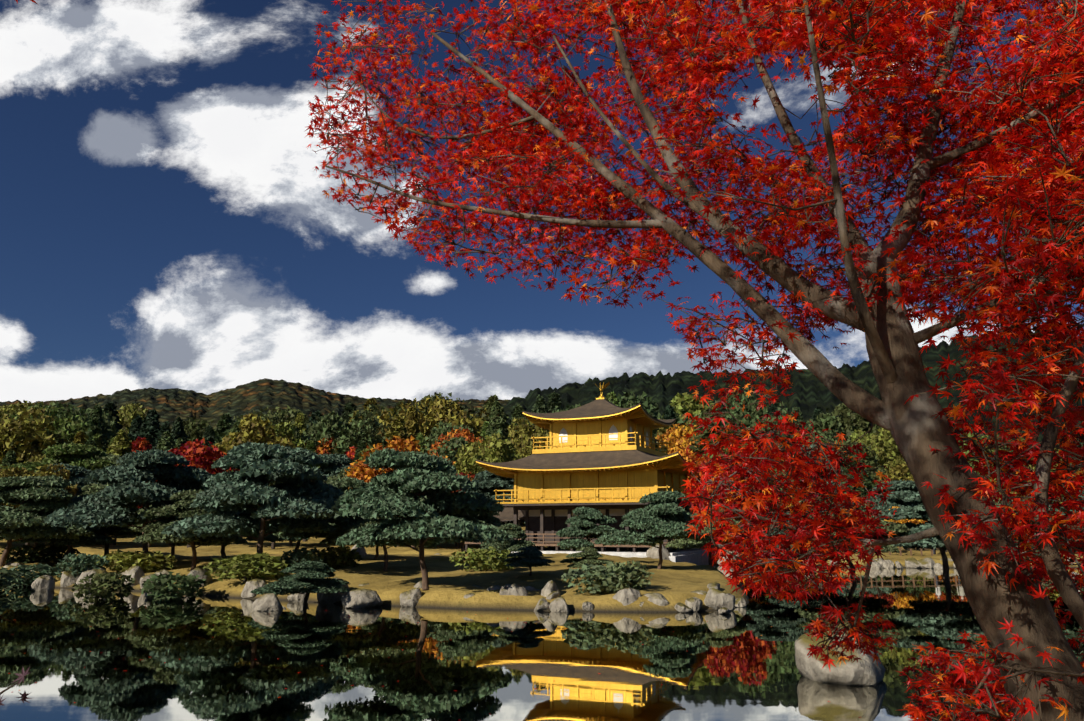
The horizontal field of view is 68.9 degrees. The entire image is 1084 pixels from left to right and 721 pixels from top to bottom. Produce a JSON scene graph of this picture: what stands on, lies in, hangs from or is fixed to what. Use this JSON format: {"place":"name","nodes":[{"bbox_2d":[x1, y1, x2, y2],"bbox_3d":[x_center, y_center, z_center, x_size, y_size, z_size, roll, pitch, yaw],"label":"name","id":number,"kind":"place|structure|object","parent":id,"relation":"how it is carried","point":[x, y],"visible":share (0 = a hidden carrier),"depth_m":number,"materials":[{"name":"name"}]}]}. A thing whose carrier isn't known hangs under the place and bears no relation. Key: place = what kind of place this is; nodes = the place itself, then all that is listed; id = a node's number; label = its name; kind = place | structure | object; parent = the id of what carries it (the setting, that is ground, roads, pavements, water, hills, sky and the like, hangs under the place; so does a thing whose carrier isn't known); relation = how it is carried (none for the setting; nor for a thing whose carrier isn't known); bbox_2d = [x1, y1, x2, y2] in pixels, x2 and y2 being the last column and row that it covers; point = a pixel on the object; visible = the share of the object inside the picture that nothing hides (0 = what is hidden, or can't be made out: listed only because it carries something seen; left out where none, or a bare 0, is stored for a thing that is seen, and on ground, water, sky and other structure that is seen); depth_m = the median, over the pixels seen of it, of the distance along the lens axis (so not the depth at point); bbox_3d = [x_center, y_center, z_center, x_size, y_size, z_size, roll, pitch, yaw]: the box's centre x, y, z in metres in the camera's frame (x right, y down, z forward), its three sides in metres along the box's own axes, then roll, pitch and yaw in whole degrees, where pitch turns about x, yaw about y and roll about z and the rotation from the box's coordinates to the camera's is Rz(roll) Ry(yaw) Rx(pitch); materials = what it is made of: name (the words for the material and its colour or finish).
{"place":"outdoors","nodes":[
{"label":"outdoors","id":0,"kind":"place"},
{"bbox_2d":[0,378,508,432],"bbox_3d":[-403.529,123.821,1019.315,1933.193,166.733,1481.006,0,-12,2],"label":"hill","id":1,"kind":"structure","parent":0,"point":[171,405],"depth_m":822.77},
{"bbox_2d":[0,560,1083,720],"bbox_3d":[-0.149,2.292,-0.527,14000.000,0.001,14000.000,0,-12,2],"label":"pond water","id":2,"kind":"structure","parent":0,"point":[381,663],"depth_m":14.32,"materials":[{"name":"clear liquid"}]},
{"bbox_2d":[31,575,54,590],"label":"rock","id":3,"kind":"object","parent":2,"relation":"on","point":[44,583],"visible":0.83,"depth_m":29.15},
{"bbox_2d":[252,593,282,610],"bbox_3d":[-7.826,6.931,22.710,0.964,0.499,0.917,-1,-12,6],"label":"rock","id":4,"kind":"object","parent":2,"relation":"on","point":[269,602],"visible":1,"depth_m":22.33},
{"bbox_2d":[341,588,382,607],"bbox_3d":[-5.308,7.031,23.355,1.146,0.573,0.741,8,-14,-35],"label":"rock","id":5,"kind":"object","parent":2,"relation":"in","point":[361,598],"visible":0.98,"depth_m":23.15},
{"bbox_2d":[794,622,885,685],"bbox_3d":[4.773,4.614,12.444,1.332,0.884,1.279,4,-12,-19],"label":"rock","id":6,"kind":"object","parent":2,"relation":"on","point":[865,671],"visible":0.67,"depth_m":12.07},
{"bbox_2d":[0,523,1083,611],"bbox_3d":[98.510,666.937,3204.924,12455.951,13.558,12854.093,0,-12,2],"label":"ground","id":7,"kind":"structure","parent":0,"point":[672,583],"depth_m":29.17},
{"bbox_2d":[0,567,18,590],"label":"shrub","id":8,"kind":"object","parent":7,"relation":"on","point":[5,573],"visible":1,"depth_m":28.90,"materials":[{"name":"green plant"}]},
{"bbox_2d":[0,544,53,562],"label":"shrub","id":9,"kind":"object","parent":7,"relation":"on","point":[21,556],"visible":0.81,"depth_m":37.03,"materials":[{"name":"green plant"}]},
{"bbox_2d":[1,563,61,587],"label":"shrub","id":10,"kind":"object","parent":7,"relation":"on","point":[25,571],"visible":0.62,"depth_m":31.04,"materials":[{"name":"green plant"}]},
{"bbox_2d":[0,433,66,464],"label":"broadleaf","id":11,"kind":"object","parent":7,"relation":"on","point":[57,437],"visible":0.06,"depth_m":130.56,"materials":[{"name":"green plant"}]},
{"bbox_2d":[0,407,67,466],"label":"broadleaf","id":12,"kind":"object","parent":7,"relation":"on","point":[34,430],"visible":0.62,"depth_m":129.92,"materials":[{"name":"green plant"}]},
{"bbox_2d":[0,463,77,545],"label":"broadleaf","id":13,"kind":"object","parent":7,"relation":"on","point":[65,473],"visible":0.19,"depth_m":62.47,"materials":[{"name":"green plant"}]},
{"bbox_2d":[1,402,88,436],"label":"broadleaf","id":14,"kind":"object","parent":7,"relation":"on","point":[52,412],"visible":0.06,"depth_m":162.35,"materials":[{"name":"green plant"}]},
{"bbox_2d":[0,475,95,566],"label":"pine","id":15,"kind":"object","parent":7,"relation":"on","point":[24,520],"visible":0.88,"depth_m":35.59,"materials":[{"name":"green plant"}]},
{"bbox_2d":[34,543,79,562],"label":"shrub","id":16,"kind":"object","parent":7,"relation":"on","point":[55,551],"visible":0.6,"depth_m":38.95,"materials":[{"name":"green plant"}]},
{"bbox_2d":[1,442,116,475],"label":"pine","id":17,"kind":"object","parent":7,"relation":"on","point":[77,454],"visible":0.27,"depth_m":88.28,"materials":[{"name":"green plant"}]},
{"bbox_2d":[45,415,88,443],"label":"broadleaf","id":18,"kind":"object","parent":7,"relation":"on","point":[61,429],"visible":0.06,"depth_m":146.00,"materials":[{"name":"green plant"}]},
{"bbox_2d":[13,496,122,561],"bbox_3d":[-22.885,8.234,38.479,4.518,3.235,4.974,3,-12,-15],"label":"pine","id":19,"kind":"object","parent":7,"relation":"on","point":[98,539],"visible":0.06,"depth_m":36.94,"materials":[{"name":"green plant"}]},
{"bbox_2d":[47,462,104,486],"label":"pine","id":20,"kind":"object","parent":7,"relation":"on","point":[78,474],"visible":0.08,"depth_m":71.64,"materials":[{"name":"green plant"}]},
{"bbox_2d":[47,401,116,450],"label":"broadleaf","id":21,"kind":"object","parent":7,"relation":"on","point":[109,428],"visible":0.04,"depth_m":170.02,"materials":[{"name":"green plant"}]},
{"bbox_2d":[55,553,109,577],"bbox_3d":[-18.442,8.216,31.612,2.096,1.073,1.893,-6,-13,27],"label":"shrub","id":22,"kind":"object","parent":7,"relation":"on","point":[83,561],"visible":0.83,"depth_m":31.30,"materials":[{"name":"green plant"}]},
{"bbox_2d":[85,404,105,451],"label":"cedar","id":23,"kind":"object","parent":7,"relation":"on","point":[95,425],"visible":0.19,"depth_m":157.88,"materials":[{"name":"green plant"}]},
{"bbox_2d":[71,571,134,600],"bbox_3d":[-14.358,7.419,25.809,1.988,1.073,1.796,2,-12,-10],"label":"shrub","id":24,"kind":"object","parent":7,"relation":"on","point":[97,590],"visible":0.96,"depth_m":25.62,"materials":[{"name":"green plant"}]},
{"bbox_2d":[77,482,141,559],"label":"pine","id":25,"kind":"object","parent":7,"relation":"on","point":[98,487],"visible":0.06,"depth_m":39.61,"materials":[{"name":"green plant"}]},
{"bbox_2d":[106,429,134,456],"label":"cedar","id":26,"kind":"object","parent":7,"relation":"on","point":[120,446],"visible":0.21,"depth_m":120.23,"materials":[{"name":"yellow plant"}]},
{"bbox_2d":[117,403,147,433],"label":"broadleaf","id":27,"kind":"object","parent":7,"relation":"on","point":[131,410],"visible":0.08,"depth_m":208.53,"materials":[{"name":"green plant"}]},
{"bbox_2d":[97,549,176,572],"bbox_3d":[-17.119,8.424,33.030,3.495,1.049,2.347,-2,-12,10],"label":"shrub","id":28,"kind":"object","parent":7,"relation":"on","point":[142,561],"visible":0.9,"depth_m":32.66,"materials":[{"name":"green plant"}]},
{"bbox_2d":[44,449,239,552],"bbox_3d":[-17.628,6.507,35.281,7.814,5.415,7.076,5,-13,-22],"label":"pine","id":29,"kind":"object","parent":7,"relation":"on","point":[131,476],"visible":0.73,"depth_m":34.18,"materials":[{"name":"green plant"}]},
{"bbox_2d":[113,505,174,559],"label":"pine","id":30,"kind":"object","parent":7,"relation":"on","point":[129,529],"visible":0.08,"depth_m":39.16,"materials":[{"name":"green plant"}]},
{"bbox_2d":[130,409,160,449],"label":"cedar","id":31,"kind":"object","parent":7,"relation":"on","point":[150,427],"visible":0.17,"depth_m":192.71,"materials":[{"name":"green plant"}]},
{"bbox_2d":[140,571,208,601],"bbox_3d":[-12.024,7.438,25.860,2.095,1.049,3.120,6,-13,-25],"label":"shrub","id":32,"kind":"object","parent":7,"relation":"on","point":[165,587],"visible":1,"depth_m":25.47,"materials":[{"name":"green plant"}]},
{"bbox_2d":[171,417,187,446],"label":"cedar","id":33,"kind":"object","parent":7,"relation":"on","point":[178,430],"visible":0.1,"depth_m":162.47,"materials":[{"name":"green plant"}]},
{"bbox_2d":[160,416,216,440],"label":"broadleaf","id":34,"kind":"object","parent":7,"relation":"on","point":[191,426],"visible":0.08,"depth_m":206.01,"materials":[{"name":"green plant"}]},
{"bbox_2d":[132,489,247,570],"bbox_3d":[-14.627,7.142,33.224,4.341,3.437,4.789,4,-12,-18],"label":"pine","id":35,"kind":"object","parent":7,"relation":"on","point":[181,509],"visible":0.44,"depth_m":32.40,"materials":[{"name":"green plant"}]},
{"bbox_2d":[155,438,239,547],"bbox_3d":[-28.610,10.756,64.124,8.275,8.675,8.286,-11,-16,42],"label":"broadleaf","id":36,"kind":"object","parent":7,"relation":"on","point":[202,457],"visible":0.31,"depth_m":63.08,"materials":[{"name":"red plant"}]},
{"bbox_2d":[214,412,232,442],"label":"cedar","id":37,"kind":"object","parent":7,"relation":"on","point":[223,424],"visible":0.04,"depth_m":191.52,"materials":[{"name":"green plant"}]},
{"bbox_2d":[203,552,290,581],"bbox_3d":[-10.252,7.214,27.530,2.927,1.073,2.644,11,-16,-43],"label":"shrub","id":38,"kind":"object","parent":7,"relation":"on","point":[248,571],"visible":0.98,"depth_m":27.21,"materials":[{"name":"green plant"}]},
{"bbox_2d":[241,579,266,597],"bbox_3d":[-9.554,7.627,26.393,0.717,0.661,0.737,-7,-14,29],"label":"rock","id":39,"kind":"object","parent":7,"relation":"on","point":[250,586],"visible":0.52,"depth_m":26.21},
{"bbox_2d":[212,413,299,452],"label":"broadleaf","id":40,"kind":"object","parent":7,"relation":"on","point":[257,424],"visible":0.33,"depth_m":107.23,"materials":[{"name":"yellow plant"}]},
{"bbox_2d":[161,441,357,571],"bbox_3d":[-10.390,5.575,30.050,6.850,5.124,6.222,-11,-16,42],"label":"pine","id":41,"kind":"object","parent":7,"relation":"on","point":[296,500],"visible":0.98,"depth_m":29.41,"materials":[{"name":"green plant"}]},
{"bbox_2d":[233,405,308,424],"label":"broadleaf","id":42,"kind":"object","parent":7,"relation":"on","point":[293,413],"visible":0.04,"depth_m":204.47,"materials":[{"name":"green plant"}]},
{"bbox_2d":[265,421,305,448],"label":"broadleaf","id":43,"kind":"object","parent":7,"relation":"on","point":[288,431],"visible":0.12,"depth_m":116.54,"materials":[{"name":"green plant"}]},
{"bbox_2d":[246,522,339,550],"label":"pine","id":44,"kind":"object","parent":7,"relation":"on","point":[271,537],"visible":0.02,"depth_m":37.11,"materials":[{"name":"green plant"}]},
{"bbox_2d":[250,561,349,606],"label":"pine","id":45,"kind":"object","parent":7,"relation":"on","point":[308,577],"visible":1,"depth_m":23.16,"materials":[{"name":"green plant"}]},
{"bbox_2d":[280,547,325,566],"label":"shrub","id":46,"kind":"object","parent":7,"relation":"on","point":[298,555],"visible":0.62,"depth_m":30.92,"materials":[{"name":"green plant"}]},
{"bbox_2d":[273,476,381,561],"bbox_3d":[-8.929,6.987,34.421,5.371,3.854,4.868,3,-12,-14],"label":"pine","id":47,"kind":"object","parent":7,"relation":"on","point":[344,484],"visible":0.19,"depth_m":33.68,"materials":[{"name":"green plant"}]},
{"bbox_2d":[317,577,349,603],"bbox_3d":[-6.470,7.191,24.669,1.050,0.826,0.765,5,-13,-21],"label":"rock","id":48,"kind":"object","parent":7,"relation":"on","point":[327,598],"visible":0.44,"depth_m":24.35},
{"bbox_2d":[305,546,362,568],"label":"shrub","id":49,"kind":"object","parent":7,"relation":"on","point":[339,556],"visible":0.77,"depth_m":31.70,"materials":[{"name":"green plant"}]},
{"bbox_2d":[317,453,352,476],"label":"pine","id":50,"kind":"object","parent":7,"relation":"on","point":[333,464],"visible":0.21,"depth_m":86.84,"materials":[{"name":"green plant"}]},
{"bbox_2d":[303,410,389,454],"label":"broadleaf","id":51,"kind":"object","parent":7,"relation":"on","point":[356,429],"visible":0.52,"depth_m":122.09,"materials":[{"name":"green plant"}]},
{"bbox_2d":[332,515,417,570],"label":"pine","id":52,"kind":"object","parent":7,"relation":"on","point":[357,526],"visible":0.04,"depth_m":30.91,"materials":[{"name":"green plant"}]},
{"bbox_2d":[363,403,407,444],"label":"broadleaf","id":53,"kind":"object","parent":7,"relation":"on","point":[375,410],"visible":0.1,"depth_m":192.67,"materials":[{"name":"green plant"}]},
{"bbox_2d":[385,415,407,448],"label":"cedar","id":54,"kind":"object","parent":7,"relation":"on","point":[397,428],"visible":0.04,"depth_m":142.59,"materials":[{"name":"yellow plant"}]},
{"bbox_2d":[344,435,454,546],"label":"broadleaf","id":55,"kind":"object","parent":7,"relation":"on","point":[360,470],"visible":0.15,"depth_m":65.23,"materials":[{"name":"orange plant"}]},
{"bbox_2d":[399,588,421,606],"bbox_3d":[-3.881,7.093,23.633,0.724,0.574,0.553,4,-12,-18],"label":"rock","id":56,"kind":"object","parent":7,"relation":"on","point":[409,598],"visible":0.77,"depth_m":23.52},
{"bbox_2d":[404,405,419,442],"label":"cedar","id":57,"kind":"object","parent":7,"relation":"on","point":[411,422],"visible":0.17,"depth_m":148.11,"materials":[{"name":"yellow plant"}]},
{"bbox_2d":[334,448,514,589],"bbox_3d":[-3.762,4.891,24.486,5.404,4.365,5.968,5,-13,-24],"label":"pine","id":58,"kind":"object","parent":7,"relation":"on","point":[433,520],"visible":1,"depth_m":23.69,"materials":[{"name":"green plant"}]},
{"bbox_2d":[374,395,483,448],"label":"broadleaf","id":59,"kind":"object","parent":7,"relation":"on","point":[427,423],"visible":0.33,"depth_m":158.13,"materials":[{"name":"green plant"}]},
{"bbox_2d":[375,392,489,439],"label":"broadleaf","id":60,"kind":"object","parent":7,"relation":"on","point":[439,395],"visible":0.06,"depth_m":183.12,"materials":[{"name":"green plant"}]},
{"bbox_2d":[429,436,468,465],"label":"broadleaf","id":61,"kind":"object","parent":7,"relation":"on","point":[451,444],"visible":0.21,"depth_m":95.94,"materials":[{"name":"green plant"}]},
{"bbox_2d":[424,420,475,451],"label":"broadleaf","id":62,"kind":"object","parent":7,"relation":"on","point":[437,432],"visible":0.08,"depth_m":131.48,"materials":[{"name":"green plant"}]},
{"bbox_2d":[427,427,489,459],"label":"broadleaf","id":63,"kind":"object","parent":7,"relation":"on","point":[467,435],"visible":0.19,"depth_m":123.48,"materials":[{"name":"orange plant"}]},
{"bbox_2d":[445,509,502,559],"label":"pine","id":64,"kind":"object","parent":7,"relation":"on","point":[494,521],"visible":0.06,"depth_m":39.26,"materials":[{"name":"green plant"}]},
{"bbox_2d":[449,546,517,571],"bbox_3d":[-2.084,7.635,30.187,2.103,1.049,3.132,-9,-15,38],"label":"shrub","id":65,"kind":"object","parent":7,"relation":"on","point":[483,562],"visible":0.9,"depth_m":29.81,"materials":[{"name":"green plant"}]},
{"bbox_2d":[454,432,520,491],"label":"broadleaf","id":66,"kind":"object","parent":7,"relation":"on","point":[500,451],"visible":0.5,"depth_m":81.98,"materials":[{"name":"green plant"}]},
{"bbox_2d":[459,470,524,524],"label":"pine","id":67,"kind":"object","parent":7,"relation":"on","point":[488,483],"visible":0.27,"depth_m":64.91,"materials":[{"name":"green plant"}]},
{"bbox_2d":[485,400,509,445],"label":"cedar","id":68,"kind":"object","parent":7,"relation":"on","point":[495,425],"visible":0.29,"depth_m":139.91,"materials":[{"name":"green plant"}]},
{"bbox_2d":[480,523,534,552],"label":"pine","id":69,"kind":"object","parent":7,"relation":"on","point":[516,532],"visible":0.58,"depth_m":33.71,"materials":[{"name":"green plant"}]},
{"bbox_2d":[499,583,527,595],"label":"rock","id":70,"kind":"object","parent":7,"relation":"on","point":[514,589],"visible":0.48,"depth_m":23.24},
{"bbox_2d":[507,417,549,458],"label":"broadleaf","id":71,"kind":"object","parent":7,"relation":"on","point":[521,440],"visible":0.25,"depth_m":110.01,"materials":[{"name":"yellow plant"}]},
{"bbox_2d":[503,546,554,575],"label":"pine","id":72,"kind":"object","parent":7,"relation":"on","point":[531,557],"visible":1,"depth_m":26.80,"materials":[{"name":"green plant"}]},
{"bbox_2d":[527,395,550,435],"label":"cedar","id":73,"kind":"object","parent":7,"relation":"on","point":[541,405],"visible":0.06,"depth_m":156.59,"materials":[{"name":"green plant"}]},
{"bbox_2d":[16,0,1083,720],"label":"maple tree","id":74,"kind":"object","parent":7,"relation":"on","point":[1036,674],"visible":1,"depth_m":3.96,"materials":[{"name":"red plant"}]},
{"bbox_2d":[556,506,617,548],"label":"pine","id":75,"kind":"object","parent":7,"relation":"on","point":[584,522],"visible":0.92,"depth_m":37.32,"materials":[{"name":"green plant"}]},
{"bbox_2d":[560,547,613,567],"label":"pine","id":76,"kind":"object","parent":7,"relation":"on","point":[589,555],"visible":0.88,"depth_m":26.73,"materials":[{"name":"green plant"}]},
{"bbox_2d":[465,382,712,562],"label":"golden pavilion","id":77,"kind":"structure","parent":7,"relation":"on","point":[603,456],"depth_m":52.90,"materials":[{"name":"gold metal"}]},
{"bbox_2d":[561,562,643,593],"bbox_3d":[1.970,6.677,24.073,2.976,1.049,1.998,10,-15,-40],"label":"shrub","id":78,"kind":"object","parent":7,"relation":"on","point":[588,570],"visible":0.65,"depth_m":23.70,"materials":[{"name":"green plant"}]},
{"bbox_2d":[592,561,653,593],"bbox_3d":[2.431,6.595,23.961,1.832,1.073,2.029,-7,-14,29],"label":"shrub","id":79,"kind":"object","parent":7,"relation":"on","point":[634,569],"visible":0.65,"depth_m":23.72,"materials":[{"name":"green plant"}]},
{"bbox_2d":[613,588,641,605],"bbox_3d":[2.481,6.820,22.538,0.927,0.662,0.553,6,-13,-25],"label":"rock","id":80,"kind":"object","parent":7,"relation":"on","point":[626,596],"visible":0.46,"depth_m":22.42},
{"bbox_2d":[594,490,703,568],"bbox_3d":[4.672,7.310,34.139,4.869,3.415,4.303,0,-12,2],"label":"pine","id":81,"kind":"object","parent":7,"relation":"on","point":[662,515],"visible":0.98,"depth_m":33.41,"materials":[{"name":"green plant"}]},
{"bbox_2d":[610,391,692,437],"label":"broadleaf","id":82,"kind":"object","parent":7,"relation":"on","point":[625,398],"visible":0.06,"depth_m":184.43,"materials":[{"name":"green plant"}]},
{"bbox_2d":[656,423,709,460],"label":"broadleaf","id":83,"kind":"object","parent":7,"relation":"on","point":[681,441],"visible":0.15,"depth_m":129.65,"materials":[{"name":"orange plant"}]},
{"bbox_2d":[659,392,715,425],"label":"broadleaf","id":84,"kind":"object","parent":7,"relation":"on","point":[688,403],"visible":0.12,"depth_m":204.79,"materials":[{"name":"green plant"}]},
{"bbox_2d":[665,505,740,564],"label":"pine","id":85,"kind":"object","parent":7,"relation":"on","point":[688,543],"visible":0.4,"depth_m":38.03,"materials":[{"name":"green plant"}]},
{"bbox_2d":[689,407,723,456],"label":"tree","id":86,"kind":"object","parent":7,"relation":"on","point":[704,435],"visible":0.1,"depth_m":125.67,"materials":[{"name":"green plant"}]},
{"bbox_2d":[704,588,734,610],"bbox_3d":[5.084,6.878,22.761,0.892,0.648,0.900,-1,-12,3],"label":"rock","id":87,"kind":"object","parent":7,"relation":"on","point":[716,599],"visible":0.85,"depth_m":22.39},
{"bbox_2d":[686,452,765,514],"bbox_3d":[11.751,9.280,50.109,4.985,7.186,4.992,-5,-13,23],"label":"broadleaf","id":88,"kind":"object","parent":7,"relation":"on","point":[712,489],"visible":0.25,"depth_m":49.21,"materials":[{"name":"red plant"}]},
{"bbox_2d":[698,386,787,422],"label":"broadleaf","id":89,"kind":"object","parent":7,"relation":"on","point":[743,398],"visible":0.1,"depth_m":193.23,"materials":[{"name":"green plant"}]},
{"bbox_2d":[720,406,791,447],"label":"broadleaf","id":90,"kind":"object","parent":7,"relation":"on","point":[750,423],"visible":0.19,"depth_m":136.37,"materials":[{"name":"green plant"}]},
{"bbox_2d":[782,444,851,493],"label":"tree","id":91,"kind":"object","parent":7,"relation":"on","point":[809,452],"visible":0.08,"depth_m":85.21,"materials":[{"name":"green plant"}]},
{"bbox_2d":[805,412,866,443],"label":"broadleaf","id":92,"kind":"object","parent":7,"relation":"on","point":[827,421],"visible":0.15,"depth_m":144.41,"materials":[{"name":"green plant"}]},
{"bbox_2d":[786,496,914,576],"bbox_3d":[14.415,8.388,37.776,6.474,3.922,7.149,-9,-15,38],"label":"pine","id":93,"kind":"object","parent":7,"relation":"on","point":[898,529],"visible":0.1,"depth_m":36.05,"materials":[{"name":"green plant"}]},
{"bbox_2d":[803,403,898,493],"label":"broadleaf","id":94,"kind":"object","parent":7,"relation":"on","point":[851,422],"visible":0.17,"depth_m":154.61,"materials":[{"name":"green plant"}]},
{"bbox_2d":[835,446,878,513],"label":"cedar","id":95,"kind":"object","parent":7,"relation":"on","point":[866,482],"visible":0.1,"depth_m":79.39,"materials":[{"name":"green plant"}]},
{"bbox_2d":[830,440,887,485],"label":"broadleaf","id":96,"kind":"object","parent":7,"relation":"on","point":[870,460],"visible":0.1,"depth_m":102.04,"materials":[{"name":"green plant"}]},
{"bbox_2d":[861,428,912,479],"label":"broadleaf","id":97,"kind":"object","parent":7,"relation":"on","point":[884,443],"visible":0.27,"depth_m":110.48,"materials":[{"name":"green plant"}]},
{"bbox_2d":[863,480,919,511],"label":"pine","id":98,"kind":"object","parent":7,"relation":"on","point":[901,489],"visible":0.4,"depth_m":67.17,"materials":[{"name":"green plant"}]},
{"bbox_2d":[875,463,913,483],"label":"broadleaf","id":99,"kind":"object","parent":7,"relation":"on","point":[901,471],"visible":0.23,"depth_m":96.26,"materials":[{"name":"green plant"}]},
{"bbox_2d":[874,492,948,577],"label":"pine","id":100,"kind":"object","parent":7,"relation":"on","point":[917,511],"visible":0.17,"depth_m":36.52,"materials":[{"name":"green plant"}]},
{"bbox_2d":[997,498,1082,578],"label":"pine","id":101,"kind":"object","parent":7,"relation":"on","point":[1021,540],"visible":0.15,"depth_m":35.08,"materials":[{"name":"green plant"}]},
{"bbox_2d":[0,0,1083,402],"label":"sky","id":102,"kind":"structure","parent":0,"point":[167,221],"materials":[{"name":"blue"}]},
{"bbox_2d":[502,330,1083,449],"bbox_3d":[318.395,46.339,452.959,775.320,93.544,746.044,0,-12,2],"label":"hill","id":103,"kind":"structure","parent":0,"point":[811,390],"depth_m":361.56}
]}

